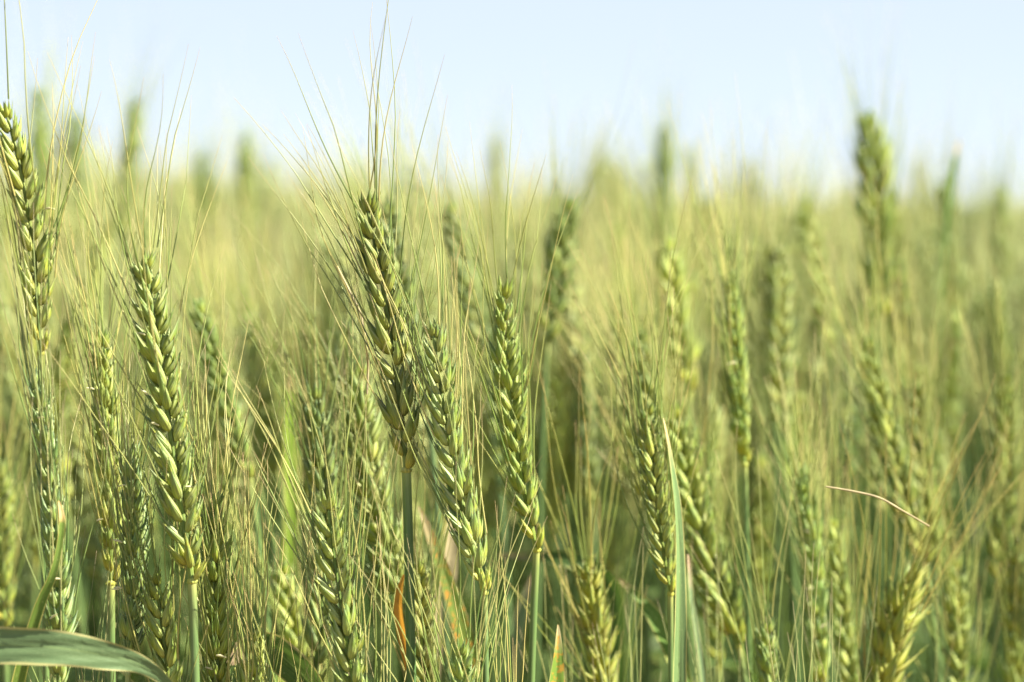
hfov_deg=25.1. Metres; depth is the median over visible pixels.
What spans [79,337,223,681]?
wheat stalk
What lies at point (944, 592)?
wheat stalk
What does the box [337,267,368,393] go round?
dry straw
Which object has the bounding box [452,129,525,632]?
wheat stalk
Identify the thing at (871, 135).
wheat stalk
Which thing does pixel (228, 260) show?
wheat stalk
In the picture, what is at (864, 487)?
wheat stalk
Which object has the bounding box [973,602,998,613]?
wheat stalk
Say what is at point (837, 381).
wheat stalk
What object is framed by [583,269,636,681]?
wheat stalk
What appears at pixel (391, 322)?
wheat stalk
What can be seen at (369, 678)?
wheat stalk
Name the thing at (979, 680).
wheat stalk
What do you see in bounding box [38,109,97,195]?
stalk
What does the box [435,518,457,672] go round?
wheat leaf
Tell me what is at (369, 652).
wheat stalk
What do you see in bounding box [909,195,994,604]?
wheat stalk
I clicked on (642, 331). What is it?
wheat stalk
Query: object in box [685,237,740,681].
wheat stalk
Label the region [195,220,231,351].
wheat stalk
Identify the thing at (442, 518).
wheat stalk
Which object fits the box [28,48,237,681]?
wheat stalk
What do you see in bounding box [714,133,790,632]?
wheat stalk
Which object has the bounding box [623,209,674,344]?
wheat stalk
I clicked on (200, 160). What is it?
wheat stalk
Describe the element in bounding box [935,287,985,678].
wheat stalk
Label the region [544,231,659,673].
wheat stalk
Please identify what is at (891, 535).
wheat stalk
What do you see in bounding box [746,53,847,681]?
wheat stalk
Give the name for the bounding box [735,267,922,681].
wheat stalk
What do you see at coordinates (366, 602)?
wheat stalk
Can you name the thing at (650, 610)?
wheat leaf
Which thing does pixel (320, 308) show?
wheat stalk
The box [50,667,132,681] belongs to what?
wheat leaf
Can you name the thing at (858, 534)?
wheat stalk
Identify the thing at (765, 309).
wheat stalk
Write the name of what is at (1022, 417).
wheat stalk
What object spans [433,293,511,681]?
wheat stalk
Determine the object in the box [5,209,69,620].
wheat stalk
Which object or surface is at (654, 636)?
wheat stalk
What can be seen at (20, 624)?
wheat stalk
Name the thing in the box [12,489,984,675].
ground
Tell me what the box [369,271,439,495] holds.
wheat stalk
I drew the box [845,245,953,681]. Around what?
wheat stalk
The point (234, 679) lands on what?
wheat stalk
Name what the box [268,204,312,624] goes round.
wheat stalk
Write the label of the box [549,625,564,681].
wheat leaf
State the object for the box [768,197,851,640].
wheat stalk
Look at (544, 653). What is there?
wheat stalk
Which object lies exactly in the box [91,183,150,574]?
wheat stalk
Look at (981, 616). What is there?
wheat stalk
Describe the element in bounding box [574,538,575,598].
wheat stalk
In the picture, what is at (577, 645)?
wheat stalk
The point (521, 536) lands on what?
wheat stalk
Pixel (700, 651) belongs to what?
wheat leaf
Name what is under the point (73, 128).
wheat stalk
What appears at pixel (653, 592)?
wheat stalk
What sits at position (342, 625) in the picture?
wheat stalk
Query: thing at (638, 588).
wheat stalk
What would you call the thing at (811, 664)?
wheat stalk
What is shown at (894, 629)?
wheat stalk
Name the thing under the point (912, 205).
distant crop
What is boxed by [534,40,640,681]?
wheat stalk
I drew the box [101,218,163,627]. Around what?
wheat stalk
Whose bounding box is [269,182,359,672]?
wheat stalk
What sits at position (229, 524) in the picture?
wheat stalk
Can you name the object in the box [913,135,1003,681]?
wheat stalk
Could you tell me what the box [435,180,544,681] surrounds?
wheat stalk
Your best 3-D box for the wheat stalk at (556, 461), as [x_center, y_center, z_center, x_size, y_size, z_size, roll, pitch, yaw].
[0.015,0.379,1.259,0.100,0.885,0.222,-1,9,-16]
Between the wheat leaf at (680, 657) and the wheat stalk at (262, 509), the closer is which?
the wheat leaf at (680, 657)
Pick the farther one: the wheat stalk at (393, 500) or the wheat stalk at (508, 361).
the wheat stalk at (393, 500)
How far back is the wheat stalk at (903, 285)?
1.27 m
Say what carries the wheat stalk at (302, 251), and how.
on the ground
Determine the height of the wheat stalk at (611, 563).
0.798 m
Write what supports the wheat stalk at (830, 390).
on the ground
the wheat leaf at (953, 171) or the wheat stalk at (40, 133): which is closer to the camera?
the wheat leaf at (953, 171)
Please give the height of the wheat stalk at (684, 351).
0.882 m
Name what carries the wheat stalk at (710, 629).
on the ground
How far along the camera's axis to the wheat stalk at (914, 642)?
1.81 m
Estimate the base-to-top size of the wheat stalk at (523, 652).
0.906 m
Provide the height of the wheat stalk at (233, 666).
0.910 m
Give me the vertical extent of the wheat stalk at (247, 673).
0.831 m
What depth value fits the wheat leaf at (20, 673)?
0.72 m
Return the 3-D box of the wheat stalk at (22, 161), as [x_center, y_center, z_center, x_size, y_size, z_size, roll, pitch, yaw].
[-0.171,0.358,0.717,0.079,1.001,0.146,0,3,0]
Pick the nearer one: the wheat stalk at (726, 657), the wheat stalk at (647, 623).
the wheat stalk at (647, 623)
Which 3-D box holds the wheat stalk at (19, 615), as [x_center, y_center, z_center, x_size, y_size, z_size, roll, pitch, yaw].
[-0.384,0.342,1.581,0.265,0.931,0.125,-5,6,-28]
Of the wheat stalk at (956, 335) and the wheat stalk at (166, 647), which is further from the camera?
the wheat stalk at (956, 335)
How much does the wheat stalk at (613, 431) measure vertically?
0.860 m
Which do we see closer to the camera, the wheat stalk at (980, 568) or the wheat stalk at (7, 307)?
the wheat stalk at (7, 307)
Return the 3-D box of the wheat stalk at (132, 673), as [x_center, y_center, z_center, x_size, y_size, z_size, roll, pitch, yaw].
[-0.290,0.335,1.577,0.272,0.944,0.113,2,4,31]
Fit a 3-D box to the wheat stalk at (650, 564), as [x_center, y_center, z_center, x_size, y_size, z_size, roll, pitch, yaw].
[0.211,0.335,1.903,0.311,0.906,0.125,-1,3,-10]
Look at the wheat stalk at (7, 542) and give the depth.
0.93 m
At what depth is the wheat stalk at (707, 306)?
1.48 m
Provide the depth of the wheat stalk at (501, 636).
0.78 m
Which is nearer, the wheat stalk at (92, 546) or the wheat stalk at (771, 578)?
the wheat stalk at (92, 546)
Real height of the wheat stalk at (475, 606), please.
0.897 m
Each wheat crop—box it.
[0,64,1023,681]
[0,137,1023,570]
[0,173,1023,225]
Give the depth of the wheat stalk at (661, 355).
1.17 m
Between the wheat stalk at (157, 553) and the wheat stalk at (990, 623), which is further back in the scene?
the wheat stalk at (990, 623)
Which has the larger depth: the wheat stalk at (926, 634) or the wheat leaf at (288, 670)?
the wheat stalk at (926, 634)
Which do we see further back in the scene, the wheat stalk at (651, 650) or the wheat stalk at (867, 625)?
the wheat stalk at (867, 625)
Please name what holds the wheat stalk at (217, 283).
on the ground
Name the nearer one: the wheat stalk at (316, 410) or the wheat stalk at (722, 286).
the wheat stalk at (316, 410)
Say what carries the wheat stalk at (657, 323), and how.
on the ground
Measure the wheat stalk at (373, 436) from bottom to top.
0.911 m
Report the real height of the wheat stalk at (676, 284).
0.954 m
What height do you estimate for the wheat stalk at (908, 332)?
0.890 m
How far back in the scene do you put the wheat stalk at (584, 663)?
1.53 m
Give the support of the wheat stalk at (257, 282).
on the ground
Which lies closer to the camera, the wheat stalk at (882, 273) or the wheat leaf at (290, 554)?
the wheat leaf at (290, 554)
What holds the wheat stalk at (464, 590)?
on the ground
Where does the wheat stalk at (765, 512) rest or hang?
on the ground
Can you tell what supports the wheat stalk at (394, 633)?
on the ground
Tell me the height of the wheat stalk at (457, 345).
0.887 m
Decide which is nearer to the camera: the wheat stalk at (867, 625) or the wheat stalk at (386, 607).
the wheat stalk at (386, 607)
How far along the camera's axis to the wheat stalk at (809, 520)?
0.90 m
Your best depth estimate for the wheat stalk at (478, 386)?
1.36 m
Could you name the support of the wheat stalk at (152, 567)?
on the ground
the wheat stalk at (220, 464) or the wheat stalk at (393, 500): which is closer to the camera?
the wheat stalk at (220, 464)
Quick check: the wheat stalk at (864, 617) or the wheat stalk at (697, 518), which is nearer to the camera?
the wheat stalk at (697, 518)
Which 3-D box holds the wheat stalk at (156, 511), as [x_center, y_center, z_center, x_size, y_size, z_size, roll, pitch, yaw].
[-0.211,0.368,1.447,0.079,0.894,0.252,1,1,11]
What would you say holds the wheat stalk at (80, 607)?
on the ground
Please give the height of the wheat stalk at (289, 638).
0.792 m
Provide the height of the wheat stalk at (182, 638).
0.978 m
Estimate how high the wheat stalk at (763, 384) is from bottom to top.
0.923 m
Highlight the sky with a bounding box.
[0,0,1023,204]
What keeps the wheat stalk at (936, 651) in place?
on the ground
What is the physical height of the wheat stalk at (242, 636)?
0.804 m
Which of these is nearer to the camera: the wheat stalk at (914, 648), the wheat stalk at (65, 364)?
the wheat stalk at (65, 364)
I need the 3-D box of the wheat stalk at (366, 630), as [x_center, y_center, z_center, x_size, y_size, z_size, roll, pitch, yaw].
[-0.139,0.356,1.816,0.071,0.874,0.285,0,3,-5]
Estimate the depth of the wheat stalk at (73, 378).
1.95 m
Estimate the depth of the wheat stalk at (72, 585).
1.82 m
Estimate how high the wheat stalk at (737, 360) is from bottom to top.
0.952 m
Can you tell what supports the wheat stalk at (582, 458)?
on the ground
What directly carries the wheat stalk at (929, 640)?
on the ground
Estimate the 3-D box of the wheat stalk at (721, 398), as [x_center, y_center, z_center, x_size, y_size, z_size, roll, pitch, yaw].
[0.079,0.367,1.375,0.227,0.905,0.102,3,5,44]
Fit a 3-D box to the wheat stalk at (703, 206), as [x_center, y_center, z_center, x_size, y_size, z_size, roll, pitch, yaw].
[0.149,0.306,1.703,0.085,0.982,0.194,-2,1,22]
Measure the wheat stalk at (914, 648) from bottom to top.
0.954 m
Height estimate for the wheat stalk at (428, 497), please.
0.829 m
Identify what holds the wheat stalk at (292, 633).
on the ground
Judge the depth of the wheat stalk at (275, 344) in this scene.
1.17 m
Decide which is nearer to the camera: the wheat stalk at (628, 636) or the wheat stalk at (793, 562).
the wheat stalk at (628, 636)
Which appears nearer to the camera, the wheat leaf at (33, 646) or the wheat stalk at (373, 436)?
the wheat leaf at (33, 646)
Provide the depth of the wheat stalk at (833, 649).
0.83 m
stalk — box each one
[0,0,101,681]
[0,1,80,613]
[0,176,201,665]
[0,201,108,681]
[0,204,49,676]
[0,205,85,629]
[0,216,85,634]
[0,218,16,665]
[0,245,18,427]
[0,264,182,681]
[0,267,50,675]
[0,319,73,681]
[0,525,119,681]
[1,141,175,660]
[1,173,58,681]
[1,181,153,681]
[1,185,71,679]
[1,386,185,621]
[4,301,107,639]
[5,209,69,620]
[6,613,26,618]
[9,29,112,584]
[14,220,81,633]
[17,219,78,626]
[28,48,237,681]
[29,277,104,681]
[34,102,180,681]
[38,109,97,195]
[39,146,170,680]
[40,136,169,681]
[43,218,214,681]
[45,231,138,573]
[48,158,232,681]
[63,249,104,634]
[68,182,183,676]
[79,285,175,669]
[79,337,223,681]
[83,171,154,600]
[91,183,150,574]
[94,274,191,643]
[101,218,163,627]
[108,2,206,391]
[109,218,178,624]
[116,146,275,681]
[133,267,200,681]
[137,307,290,681]
[138,203,246,672]
[139,287,178,681]
[142,195,279,671]
[142,219,276,675]
[146,164,284,652]
[151,186,252,681]
[160,222,205,681]
[168,65,236,496]
[172,174,300,681]
[183,155,295,670]
[185,500,283,681]
[188,175,283,538]
[190,370,247,609]
[191,177,281,633]
[191,296,240,636]
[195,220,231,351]
[195,226,410,680]
[197,212,310,649]
[200,194,247,314]
[200,414,342,681]
[202,211,357,602]
[202,427,316,681]
[208,194,288,621]
[208,210,268,673]
[210,183,272,463]
[216,304,402,681]
[217,29,271,628]
[220,203,294,390]
[225,174,443,679]
[227,209,319,567]
[230,176,351,671]
[230,218,333,681]
[231,546,373,681]
[235,0,468,681]
[236,274,372,681]
[258,140,492,677]
[261,261,320,537]
[264,99,401,549]
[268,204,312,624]
[268,261,378,681]
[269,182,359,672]
[269,210,345,649]
[270,144,394,663]
[278,209,393,681]
[280,34,456,679]
[286,172,385,681]
[287,156,392,624]
[287,183,340,677]
[288,504,426,681]
[290,161,493,681]
[292,272,372,672]
[293,237,353,659]
[311,166,396,675]
[312,223,385,660]
[326,241,481,669]
[329,127,490,681]
[332,267,412,678]
[332,312,490,681]
[340,332,488,681]
[349,429,546,681]
[350,269,376,681]
[359,43,511,651]
[359,323,459,681]
[361,139,436,611]
[366,297,472,628]
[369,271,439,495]
[380,157,476,579]
[389,176,446,675]
[398,401,487,664]
[411,259,435,571]
[414,472,440,679]
[417,123,567,639]
[426,505,529,681]
[427,105,578,681]
[433,279,493,681]
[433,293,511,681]
[434,219,514,658]
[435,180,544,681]
[435,287,567,667]
[439,158,514,681]
[447,214,524,667]
[450,151,627,655]
[451,204,663,681]
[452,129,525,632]
[453,153,566,681]
[454,312,525,678]
[461,170,531,629]
[463,116,665,660]
[469,233,541,657]
[479,65,514,277]
[481,221,634,652]
[483,170,645,681]
[492,361,649,681]
[497,522,603,681]
[499,210,597,551]
[504,253,612,678]
[513,251,579,672]
[514,205,590,681]
[523,125,630,681]
[524,165,695,566]
[525,223,616,559]
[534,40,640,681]
[541,189,660,681]
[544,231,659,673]
[545,244,747,681]
[549,226,667,677]
[560,175,650,681]
[567,180,714,681]
[570,180,693,681]
[572,197,601,676]
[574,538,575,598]
[575,184,699,681]
[575,208,653,681]
[579,438,645,639]
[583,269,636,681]
[584,106,841,680]
[592,522,660,681]
[594,208,698,676]
[597,161,687,663]
[598,260,645,681]
[600,150,729,678]
[601,342,753,681]
[604,90,713,649]
[606,247,674,631]
[608,205,658,678]
[611,288,632,674]
[617,155,799,648]
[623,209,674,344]
[624,203,869,666]
[626,134,730,673]
[626,188,736,681]
[629,14,696,574]
[637,106,748,671]
[638,293,675,630]
[642,180,703,589]
[642,248,700,453]
[644,153,750,681]
[654,320,766,678]
[655,182,745,666]
[657,545,740,681]
[664,127,950,681]
[667,74,767,681]
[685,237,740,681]
[691,432,808,681]
[695,196,781,672]
[697,93,825,681]
[702,205,773,534]
[709,170,801,681]
[713,205,795,603]
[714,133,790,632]
[716,339,807,623]
[724,178,779,660]
[733,223,774,637]
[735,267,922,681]
[742,158,909,672]
[745,296,843,681]
[745,546,872,681]
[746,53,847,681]
[747,137,857,681]
[748,121,975,677]
[752,275,894,629]
[755,319,884,681]
[758,268,878,514]
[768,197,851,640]
[780,161,941,681]
[785,295,835,681]
[786,154,943,650]
[786,260,847,567]
[787,208,830,645]
[787,275,856,674]
[790,230,923,625]
[791,188,901,659]
[796,296,926,673]
[799,576,876,681]
[807,282,899,681]
[816,0,913,617]
[833,177,921,681]
[834,208,909,681]
[835,306,914,592]
[839,374,1018,681]
[843,132,998,664]
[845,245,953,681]
[851,102,934,582]
[852,195,893,554]
[853,245,921,681]
[853,256,971,657]
[858,599,962,681]
[859,257,975,681]
[873,233,949,648]
[883,387,1017,681]
[891,185,1023,671]
[896,175,982,679]
[898,234,933,379]
[904,324,1023,672]
[906,230,948,648]
[909,50,979,661]
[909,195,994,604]
[912,283,948,681]
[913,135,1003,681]
[914,271,1023,632]
[923,189,1006,681]
[925,198,991,624]
[935,219,1023,681]
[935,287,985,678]
[952,93,1023,681]
[952,326,1023,552]
[961,215,1022,680]
[963,369,1023,681]
[966,233,1015,668]
[968,302,1023,681]
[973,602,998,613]
[1012,372,1023,523]
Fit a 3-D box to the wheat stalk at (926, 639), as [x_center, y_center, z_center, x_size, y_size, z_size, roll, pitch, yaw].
[0.233,0.320,1.675,0.271,0.963,0.075,0,3,3]
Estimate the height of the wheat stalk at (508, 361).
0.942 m
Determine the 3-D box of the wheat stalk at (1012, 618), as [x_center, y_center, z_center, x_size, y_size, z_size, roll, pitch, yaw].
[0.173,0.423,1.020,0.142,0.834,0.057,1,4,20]
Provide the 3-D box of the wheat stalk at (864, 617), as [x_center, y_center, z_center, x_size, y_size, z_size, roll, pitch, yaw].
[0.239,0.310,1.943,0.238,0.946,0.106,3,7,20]
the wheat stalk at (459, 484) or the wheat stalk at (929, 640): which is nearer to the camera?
the wheat stalk at (459, 484)
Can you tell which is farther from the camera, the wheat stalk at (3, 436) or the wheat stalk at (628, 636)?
the wheat stalk at (3, 436)
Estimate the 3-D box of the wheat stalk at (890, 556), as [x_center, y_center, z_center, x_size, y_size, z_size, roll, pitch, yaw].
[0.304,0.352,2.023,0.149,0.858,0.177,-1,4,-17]
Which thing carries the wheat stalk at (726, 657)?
on the ground
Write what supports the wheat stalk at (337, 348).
on the ground
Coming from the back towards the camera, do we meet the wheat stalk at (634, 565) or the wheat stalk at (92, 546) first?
the wheat stalk at (634, 565)
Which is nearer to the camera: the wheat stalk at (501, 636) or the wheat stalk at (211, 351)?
the wheat stalk at (501, 636)
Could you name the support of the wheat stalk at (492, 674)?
on the ground
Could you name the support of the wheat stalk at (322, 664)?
on the ground
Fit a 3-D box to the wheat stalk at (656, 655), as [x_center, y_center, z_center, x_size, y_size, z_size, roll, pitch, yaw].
[0.029,0.338,1.414,0.275,0.958,0.110,1,3,12]
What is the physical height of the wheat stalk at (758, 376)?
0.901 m
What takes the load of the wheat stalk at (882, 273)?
on the ground
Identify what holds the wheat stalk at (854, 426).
on the ground
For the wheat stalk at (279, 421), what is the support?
on the ground
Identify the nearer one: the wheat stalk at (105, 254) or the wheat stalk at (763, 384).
the wheat stalk at (105, 254)
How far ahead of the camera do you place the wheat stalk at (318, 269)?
1.91 m
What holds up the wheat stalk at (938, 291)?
on the ground
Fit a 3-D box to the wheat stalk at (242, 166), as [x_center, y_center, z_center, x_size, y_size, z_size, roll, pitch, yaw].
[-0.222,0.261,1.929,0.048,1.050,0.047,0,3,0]
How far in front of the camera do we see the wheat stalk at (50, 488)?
0.73 m
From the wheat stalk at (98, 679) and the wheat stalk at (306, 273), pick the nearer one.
the wheat stalk at (98, 679)
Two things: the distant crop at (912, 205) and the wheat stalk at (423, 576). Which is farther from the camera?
the distant crop at (912, 205)
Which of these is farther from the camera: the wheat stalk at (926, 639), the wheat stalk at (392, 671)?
the wheat stalk at (926, 639)
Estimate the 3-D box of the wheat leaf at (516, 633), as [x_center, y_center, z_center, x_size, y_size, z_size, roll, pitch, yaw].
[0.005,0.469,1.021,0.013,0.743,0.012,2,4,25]
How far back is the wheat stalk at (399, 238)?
0.93 m
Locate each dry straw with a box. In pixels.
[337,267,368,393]
[826,486,929,526]
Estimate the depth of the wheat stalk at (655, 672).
1.89 m
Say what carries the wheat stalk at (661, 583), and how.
on the ground
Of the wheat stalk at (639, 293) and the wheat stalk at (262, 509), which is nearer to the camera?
the wheat stalk at (639, 293)
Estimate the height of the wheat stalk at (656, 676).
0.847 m
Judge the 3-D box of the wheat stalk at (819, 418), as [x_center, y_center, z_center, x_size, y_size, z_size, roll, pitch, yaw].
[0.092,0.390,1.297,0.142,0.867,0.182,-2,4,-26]
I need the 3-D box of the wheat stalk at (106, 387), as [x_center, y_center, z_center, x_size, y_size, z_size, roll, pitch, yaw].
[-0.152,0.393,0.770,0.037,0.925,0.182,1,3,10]
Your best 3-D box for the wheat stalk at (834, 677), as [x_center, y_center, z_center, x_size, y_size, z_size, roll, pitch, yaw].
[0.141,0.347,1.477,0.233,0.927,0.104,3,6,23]
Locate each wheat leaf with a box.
[0,626,172,681]
[12,501,64,681]
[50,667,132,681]
[227,632,322,681]
[276,374,298,681]
[394,574,405,669]
[418,506,480,681]
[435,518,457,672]
[497,550,625,681]
[506,575,531,681]
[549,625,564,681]
[619,578,692,681]
[663,418,686,681]
[687,554,706,681]
[931,140,960,669]
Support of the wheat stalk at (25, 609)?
on the ground
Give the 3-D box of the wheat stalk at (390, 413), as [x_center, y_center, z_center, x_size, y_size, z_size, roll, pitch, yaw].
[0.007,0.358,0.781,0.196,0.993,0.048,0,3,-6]
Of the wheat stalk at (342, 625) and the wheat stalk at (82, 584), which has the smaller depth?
the wheat stalk at (342, 625)
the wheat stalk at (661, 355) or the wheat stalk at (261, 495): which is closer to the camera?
the wheat stalk at (661, 355)
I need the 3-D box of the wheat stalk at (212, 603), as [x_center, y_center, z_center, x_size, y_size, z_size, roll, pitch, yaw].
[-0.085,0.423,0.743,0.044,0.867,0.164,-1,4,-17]
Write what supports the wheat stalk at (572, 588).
on the ground
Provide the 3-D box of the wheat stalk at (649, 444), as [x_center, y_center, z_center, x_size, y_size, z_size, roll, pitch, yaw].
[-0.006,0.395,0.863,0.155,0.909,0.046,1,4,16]
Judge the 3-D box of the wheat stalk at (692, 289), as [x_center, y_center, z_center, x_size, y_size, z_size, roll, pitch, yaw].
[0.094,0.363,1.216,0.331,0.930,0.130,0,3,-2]
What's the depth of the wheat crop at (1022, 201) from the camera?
16.26 m
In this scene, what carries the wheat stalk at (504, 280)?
on the ground
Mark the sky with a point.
(585, 46)
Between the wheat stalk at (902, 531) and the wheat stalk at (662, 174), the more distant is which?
the wheat stalk at (662, 174)
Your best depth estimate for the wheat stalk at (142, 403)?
1.29 m
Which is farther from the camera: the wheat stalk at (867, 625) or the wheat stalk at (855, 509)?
the wheat stalk at (867, 625)
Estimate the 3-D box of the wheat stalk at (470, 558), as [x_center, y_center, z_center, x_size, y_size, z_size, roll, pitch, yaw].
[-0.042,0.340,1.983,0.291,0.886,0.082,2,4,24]
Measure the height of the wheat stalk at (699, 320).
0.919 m
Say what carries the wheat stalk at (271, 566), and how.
on the ground
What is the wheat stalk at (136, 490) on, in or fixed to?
on the ground
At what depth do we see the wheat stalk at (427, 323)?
1.21 m
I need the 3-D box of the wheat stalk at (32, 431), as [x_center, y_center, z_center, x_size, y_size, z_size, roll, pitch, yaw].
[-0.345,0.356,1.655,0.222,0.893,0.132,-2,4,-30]
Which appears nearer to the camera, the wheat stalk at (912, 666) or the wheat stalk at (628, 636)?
the wheat stalk at (628, 636)
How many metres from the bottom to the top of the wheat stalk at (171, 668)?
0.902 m
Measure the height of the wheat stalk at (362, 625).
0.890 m
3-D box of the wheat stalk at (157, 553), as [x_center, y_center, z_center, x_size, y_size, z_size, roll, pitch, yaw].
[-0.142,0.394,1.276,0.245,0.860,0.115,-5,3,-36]
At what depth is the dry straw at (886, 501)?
0.80 m
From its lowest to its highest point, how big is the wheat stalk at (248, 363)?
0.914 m
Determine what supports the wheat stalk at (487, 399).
on the ground
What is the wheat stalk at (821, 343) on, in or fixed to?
on the ground
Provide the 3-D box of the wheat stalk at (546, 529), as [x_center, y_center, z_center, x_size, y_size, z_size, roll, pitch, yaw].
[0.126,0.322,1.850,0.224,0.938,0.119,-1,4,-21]
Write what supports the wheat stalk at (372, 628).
on the ground
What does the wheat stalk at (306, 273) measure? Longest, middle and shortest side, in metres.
0.951 x 0.268 x 0.084 m
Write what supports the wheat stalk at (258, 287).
on the ground
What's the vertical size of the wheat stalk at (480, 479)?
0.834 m
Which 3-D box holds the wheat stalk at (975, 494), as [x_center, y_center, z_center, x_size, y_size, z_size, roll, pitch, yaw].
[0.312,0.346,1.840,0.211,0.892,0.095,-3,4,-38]
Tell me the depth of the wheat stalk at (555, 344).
1.41 m
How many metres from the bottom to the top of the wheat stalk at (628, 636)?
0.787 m
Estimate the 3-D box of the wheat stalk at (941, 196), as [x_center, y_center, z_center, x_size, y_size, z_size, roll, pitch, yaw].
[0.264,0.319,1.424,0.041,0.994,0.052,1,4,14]
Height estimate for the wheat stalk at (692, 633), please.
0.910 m
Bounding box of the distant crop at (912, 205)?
[587,205,1022,228]
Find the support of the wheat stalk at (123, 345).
on the ground
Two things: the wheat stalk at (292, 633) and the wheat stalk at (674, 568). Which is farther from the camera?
the wheat stalk at (674, 568)
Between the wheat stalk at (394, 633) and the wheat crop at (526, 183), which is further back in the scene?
the wheat crop at (526, 183)
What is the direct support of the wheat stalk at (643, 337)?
on the ground
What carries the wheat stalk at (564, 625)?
on the ground
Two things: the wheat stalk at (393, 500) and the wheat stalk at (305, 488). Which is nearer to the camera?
the wheat stalk at (305, 488)
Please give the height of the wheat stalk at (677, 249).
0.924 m
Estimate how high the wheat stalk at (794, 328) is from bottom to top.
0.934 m
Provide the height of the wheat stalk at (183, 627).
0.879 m
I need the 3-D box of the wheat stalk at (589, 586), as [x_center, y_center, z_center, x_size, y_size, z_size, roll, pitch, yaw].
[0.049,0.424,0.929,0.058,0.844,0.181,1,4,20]
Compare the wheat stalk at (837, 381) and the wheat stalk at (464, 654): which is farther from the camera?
the wheat stalk at (837, 381)
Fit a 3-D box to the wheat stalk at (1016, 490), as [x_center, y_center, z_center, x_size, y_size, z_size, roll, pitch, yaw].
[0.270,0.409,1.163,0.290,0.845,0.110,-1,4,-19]
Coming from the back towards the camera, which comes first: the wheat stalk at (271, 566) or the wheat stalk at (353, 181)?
the wheat stalk at (353, 181)
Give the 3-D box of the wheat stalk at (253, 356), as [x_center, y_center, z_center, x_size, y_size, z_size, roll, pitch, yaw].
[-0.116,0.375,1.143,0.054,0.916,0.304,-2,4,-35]
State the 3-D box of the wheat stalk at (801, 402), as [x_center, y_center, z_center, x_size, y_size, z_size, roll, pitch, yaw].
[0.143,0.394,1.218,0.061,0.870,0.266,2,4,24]
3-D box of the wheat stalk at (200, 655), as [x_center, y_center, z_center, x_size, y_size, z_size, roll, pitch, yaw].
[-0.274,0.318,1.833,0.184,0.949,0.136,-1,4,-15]
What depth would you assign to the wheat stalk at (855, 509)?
1.52 m
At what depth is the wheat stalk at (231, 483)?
1.34 m
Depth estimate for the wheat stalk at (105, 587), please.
1.39 m
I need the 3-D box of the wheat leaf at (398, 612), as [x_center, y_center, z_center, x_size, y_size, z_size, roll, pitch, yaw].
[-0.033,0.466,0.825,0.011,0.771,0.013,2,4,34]
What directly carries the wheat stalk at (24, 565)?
on the ground
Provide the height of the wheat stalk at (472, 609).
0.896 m
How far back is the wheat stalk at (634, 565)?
1.64 m
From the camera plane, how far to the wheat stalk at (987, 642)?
1.79 m
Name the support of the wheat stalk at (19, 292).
on the ground
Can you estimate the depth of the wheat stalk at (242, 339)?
1.25 m
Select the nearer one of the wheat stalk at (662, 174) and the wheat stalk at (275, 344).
the wheat stalk at (275, 344)
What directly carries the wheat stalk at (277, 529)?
on the ground
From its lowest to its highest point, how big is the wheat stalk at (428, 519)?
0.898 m
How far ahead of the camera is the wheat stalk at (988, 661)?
1.82 m
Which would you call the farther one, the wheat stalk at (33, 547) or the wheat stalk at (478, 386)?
the wheat stalk at (478, 386)
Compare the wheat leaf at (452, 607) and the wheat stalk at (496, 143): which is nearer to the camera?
the wheat leaf at (452, 607)
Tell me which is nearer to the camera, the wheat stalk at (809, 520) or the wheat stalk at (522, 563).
the wheat stalk at (809, 520)
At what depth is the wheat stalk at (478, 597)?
1.47 m
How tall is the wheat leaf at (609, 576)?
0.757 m
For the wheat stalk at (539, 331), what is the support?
on the ground
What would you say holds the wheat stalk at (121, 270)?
on the ground
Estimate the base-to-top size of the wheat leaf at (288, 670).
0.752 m
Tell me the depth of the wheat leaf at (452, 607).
0.87 m
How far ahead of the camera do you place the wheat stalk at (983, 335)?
1.75 m
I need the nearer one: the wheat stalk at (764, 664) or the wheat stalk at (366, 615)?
the wheat stalk at (764, 664)
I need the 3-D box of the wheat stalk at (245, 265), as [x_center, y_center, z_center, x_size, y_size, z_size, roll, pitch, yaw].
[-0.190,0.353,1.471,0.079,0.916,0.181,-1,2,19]
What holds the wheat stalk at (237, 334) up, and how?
on the ground
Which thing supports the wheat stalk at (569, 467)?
on the ground
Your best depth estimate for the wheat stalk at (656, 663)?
1.87 m
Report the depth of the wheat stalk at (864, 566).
2.04 m
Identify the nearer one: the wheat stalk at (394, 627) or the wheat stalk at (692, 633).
the wheat stalk at (692, 633)

